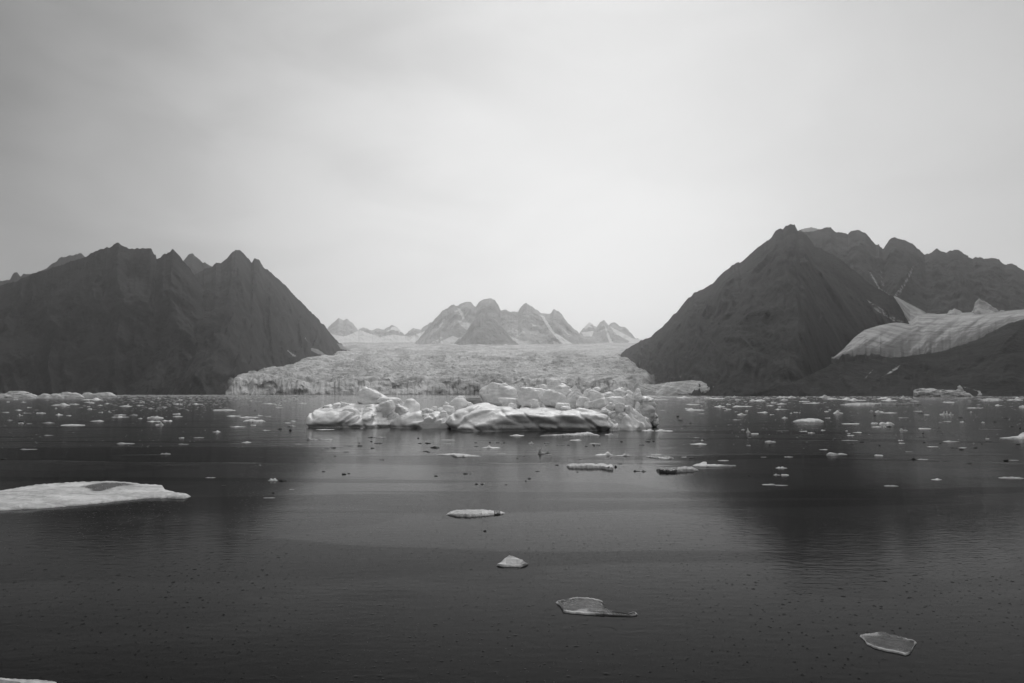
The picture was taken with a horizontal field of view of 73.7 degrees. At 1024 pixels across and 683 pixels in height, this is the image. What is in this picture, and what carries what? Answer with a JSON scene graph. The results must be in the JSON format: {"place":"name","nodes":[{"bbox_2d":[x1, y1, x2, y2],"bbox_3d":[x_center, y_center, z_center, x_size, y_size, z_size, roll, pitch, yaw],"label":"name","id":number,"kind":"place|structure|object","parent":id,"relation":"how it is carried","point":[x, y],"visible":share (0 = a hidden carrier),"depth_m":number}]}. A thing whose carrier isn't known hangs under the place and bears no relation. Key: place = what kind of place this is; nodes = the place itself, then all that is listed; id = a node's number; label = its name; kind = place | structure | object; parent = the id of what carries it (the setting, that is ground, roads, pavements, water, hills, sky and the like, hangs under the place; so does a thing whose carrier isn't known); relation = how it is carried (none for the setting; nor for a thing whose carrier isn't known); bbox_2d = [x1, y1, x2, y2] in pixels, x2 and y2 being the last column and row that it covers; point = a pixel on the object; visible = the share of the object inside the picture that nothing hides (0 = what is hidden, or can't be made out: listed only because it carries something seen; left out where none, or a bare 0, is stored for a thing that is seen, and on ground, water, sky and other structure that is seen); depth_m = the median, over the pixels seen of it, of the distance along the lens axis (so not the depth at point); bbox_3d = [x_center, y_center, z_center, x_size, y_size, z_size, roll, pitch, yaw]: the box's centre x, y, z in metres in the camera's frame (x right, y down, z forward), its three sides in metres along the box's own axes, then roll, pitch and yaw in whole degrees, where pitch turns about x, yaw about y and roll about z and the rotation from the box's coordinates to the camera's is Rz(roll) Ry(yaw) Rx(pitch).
{"place":"outdoors","nodes":[
{"label":"outdoors","id":0,"kind":"place"},
{"bbox_2d":[0,243,204,394],"bbox_3d":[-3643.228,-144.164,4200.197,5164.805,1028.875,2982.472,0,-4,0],"label":"mountain","id":1,"kind":"structure","parent":0,"point":[114,318],"depth_m":3857.86},
{"bbox_2d":[0,253,211,284],"bbox_3d":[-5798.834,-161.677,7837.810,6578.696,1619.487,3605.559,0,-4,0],"label":"mountain","id":2,"kind":"structure","parent":0,"point":[194,263],"depth_m":7509.27},
{"bbox_2d":[122,250,349,394],"bbox_3d":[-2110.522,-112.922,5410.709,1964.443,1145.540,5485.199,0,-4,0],"label":"mountain","id":3,"kind":"structure","parent":0,"point":[257,316],"depth_m":4149.16},
{"bbox_2d":[327,318,431,342],"bbox_3d":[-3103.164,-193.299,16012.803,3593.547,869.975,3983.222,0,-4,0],"label":"mountain","id":4,"kind":"structure","parent":0,"point":[341,330],"depth_m":15566.94},
{"bbox_2d":[226,339,655,394],"bbox_3d":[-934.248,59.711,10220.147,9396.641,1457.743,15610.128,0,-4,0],"label":"glacier","id":5,"kind":"object","parent":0,"point":[399,368],"visible":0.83,"depth_m":3070.06},
{"bbox_2d":[456,314,518,344],"bbox_3d":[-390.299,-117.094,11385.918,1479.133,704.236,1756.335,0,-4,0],"label":"mountain","id":6,"kind":"structure","parent":0,"point":[486,329],"depth_m":11038.05},
{"bbox_2d":[415,298,596,343],"bbox_3d":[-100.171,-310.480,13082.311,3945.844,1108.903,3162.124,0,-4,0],"label":"mountain","id":7,"kind":"structure","parent":0,"point":[526,323],"depth_m":12630.67},
{"bbox_2d":[0,395,1023,682],"bbox_3d":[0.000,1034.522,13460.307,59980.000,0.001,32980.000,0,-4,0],"label":"water","id":8,"kind":"structure","parent":0,"point":[378,563],"depth_m":22.27},
{"bbox_2d":[0,391,36,397],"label":"iceberg","id":9,"kind":"object","parent":8,"relation":"on","point":[16,394],"visible":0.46,"depth_m":788.37},
{"bbox_2d":[0,678,56,682],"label":"ice floe","id":10,"kind":"object","parent":8,"relation":"on","point":[5,680],"visible":1,"depth_m":11.82},
{"bbox_2d":[36,392,84,397],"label":"iceberg","id":11,"kind":"object","parent":8,"relation":"on","point":[67,395],"visible":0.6,"depth_m":789.48},
{"bbox_2d":[0,481,190,510],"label":"ice floe","id":12,"kind":"object","parent":8,"relation":"on","point":[41,496],"visible":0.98,"depth_m":32.68},
{"bbox_2d":[82,392,115,396],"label":"iceberg","id":13,"kind":"object","parent":8,"relation":"on","point":[102,394],"visible":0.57,"depth_m":991.41},
{"bbox_2d":[243,419,264,422],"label":"ice floe","id":14,"kind":"object","parent":8,"relation":"on","point":[252,421],"visible":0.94,"depth_m":120.27},
{"bbox_2d":[437,453,480,456],"bbox_3d":[-4.548,9.201,55.001,3.991,0.280,1.868,-3,-5,35],"label":"ice floe","id":15,"kind":"object","parent":8,"relation":"on","point":[459,455],"visible":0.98,"depth_m":54.69},
{"bbox_2d":[466,397,482,403],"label":"iceberg","id":16,"kind":"object","parent":8,"relation":"on","point":[475,400],"visible":0.2,"depth_m":293.57},
{"bbox_2d":[446,509,503,516],"bbox_3d":[-1.509,7.179,28.341,2.433,0.246,1.262,0,-4,0],"label":"ice floe","id":17,"kind":"object","parent":8,"relation":"on","point":[469,513],"visible":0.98,"depth_m":28.22},
{"bbox_2d":[306,378,658,430],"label":"iceberg","id":18,"kind":"object","parent":8,"relation":"on","point":[499,408],"visible":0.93,"depth_m":99.79},
{"bbox_2d":[496,555,527,566],"bbox_3d":[0.001,6.493,19.978,0.868,0.339,0.546,-2,-5,20],"label":"ice floe","id":19,"kind":"object","parent":8,"relation":"on","point":[510,561],"visible":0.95,"depth_m":19.93},
{"bbox_2d":[2,395,1023,447],"bbox_3d":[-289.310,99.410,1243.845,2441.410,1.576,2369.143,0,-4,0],"label":"brash ice","id":20,"kind":"structure","parent":8,"relation":"on","point":[262,396],"depth_m":710.15},
{"bbox_2d":[541,432,599,436],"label":"ice floe","id":21,"kind":"object","parent":8,"relation":"on","point":[582,434],"visible":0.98,"depth_m":80.30},
{"bbox_2d":[566,463,613,469],"bbox_3d":[5.298,8.486,46.299,3.663,0.379,2.036,-2,-5,23],"label":"ice floe","id":22,"kind":"object","parent":8,"relation":"on","point":[593,466],"visible":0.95,"depth_m":45.90},
{"bbox_2d":[556,597,637,615],"bbox_3d":[1.955,6.236,15.933,1.808,0.235,1.114,0,-4,0],"label":"ice floe","id":23,"kind":"object","parent":8,"relation":"on","point":[583,605],"visible":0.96,"depth_m":15.82},
{"bbox_2d":[646,454,673,458],"bbox_3d":[11.583,9.136,53.928,1.944,0.246,3.152,0,-4,0],"label":"ice floe","id":24,"kind":"object","parent":8,"relation":"on","point":[659,456],"visible":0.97,"depth_m":53.58},
{"bbox_2d":[656,466,698,472],"bbox_3d":[10.782,8.329,44.160,2.806,0.365,2.003,0,-4,0],"label":"ice chunk","id":25,"kind":"object","parent":8,"relation":"on","point":[660,469],"visible":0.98,"depth_m":43.81},
{"bbox_2d":[693,462,735,466],"bbox_3d":[14.038,8.586,47.371,3.077,0.343,1.612,0,-4,0],"label":"ice floe","id":26,"kind":"object","parent":8,"relation":"on","point":[703,464],"visible":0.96,"depth_m":46.92},
{"bbox_2d":[793,418,823,421],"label":"ice floe","id":27,"kind":"object","parent":8,"relation":"on","point":[809,420],"visible":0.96,"depth_m":121.43},
{"bbox_2d":[826,452,846,455],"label":"ice floe","id":28,"kind":"object","parent":8,"relation":"on","point":[832,454],"visible":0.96,"depth_m":55.32},
{"bbox_2d":[841,402,878,404],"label":"ice floe","id":29,"kind":"object","parent":8,"relation":"on","point":[867,403],"visible":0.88,"depth_m":301.12},
{"bbox_2d":[860,632,916,654],"bbox_3d":[7.497,6.088,13.734,1.004,0.195,0.974,-4,-6,39],"label":"ice floe","id":30,"kind":"object","parent":8,"relation":"on","point":[884,641],"visible":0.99,"depth_m":13.63},
{"bbox_2d":[875,402,920,404],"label":"ice floe","id":31,"kind":"object","parent":8,"relation":"on","point":[888,403],"visible":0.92,"depth_m":302.02},
{"bbox_2d":[913,385,973,396],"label":"iceberg","id":32,"kind":"object","parent":8,"relation":"on","point":[933,392],"visible":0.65,"depth_m":947.40},
{"bbox_2d":[979,398,1002,400],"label":"ice floe","id":33,"kind":"object","parent":8,"relation":"on","point":[991,399],"visible":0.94,"depth_m":486.80},
{"bbox_2d":[998,477,1023,478],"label":"ice floe","id":34,"kind":"object","parent":8,"relation":"on","point":[1011,477],"visible":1,"depth_m":40.37},
{"bbox_2d":[1002,432,1023,439],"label":"ice floe","id":35,"kind":"object","parent":8,"relation":"on","point":[1021,436],"visible":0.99,"depth_m":76.23},
{"bbox_2d":[0,0,1023,339],"label":"sky","id":36,"kind":"structure","parent":0,"point":[397,163]},
{"bbox_2d":[579,320,639,342],"bbox_3d":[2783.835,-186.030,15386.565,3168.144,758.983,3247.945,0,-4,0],"label":"mountain","id":37,"kind":"structure","parent":0,"point":[603,331],"depth_m":14891.63},
{"bbox_2d":[639,380,709,395],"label":"iceberg","id":38,"kind":"object","parent":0,"point":[687,388],"visible":0.89,"depth_m":2058.86},
{"bbox_2d":[620,224,908,395],"bbox_3d":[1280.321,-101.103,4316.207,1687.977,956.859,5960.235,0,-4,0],"label":"mountain","id":39,"kind":"structure","parent":0,"point":[789,304],"depth_m":2812.82},
{"bbox_2d":[740,319,1023,395],"bbox_3d":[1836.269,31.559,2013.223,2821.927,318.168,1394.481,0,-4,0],"label":"mountain","id":40,"kind":"structure","parent":0,"point":[991,363],"depth_m":1706.22},
{"bbox_2d":[798,227,1023,313],"bbox_3d":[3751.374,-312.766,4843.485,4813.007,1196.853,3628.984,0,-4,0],"label":"mountain","id":41,"kind":"structure","parent":0,"point":[936,281],"depth_m":4556.34},
{"bbox_2d":[831,310,1023,363],"bbox_3d":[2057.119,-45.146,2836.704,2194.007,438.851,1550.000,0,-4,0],"label":"glacier","id":42,"kind":"object","parent":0,"point":[922,334],"visible":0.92,"depth_m":2602.21},
{"bbox_2d":[894,296,934,320],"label":"snowfield","id":43,"kind":"structure","parent":42,"relation":"on","point":[911,312],"depth_m":3488.50},
{"bbox_2d":[945,298,1006,315],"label":"snowfield","id":44,"kind":"structure","parent":42,"relation":"on","point":[981,306],"depth_m":3445.32}
]}

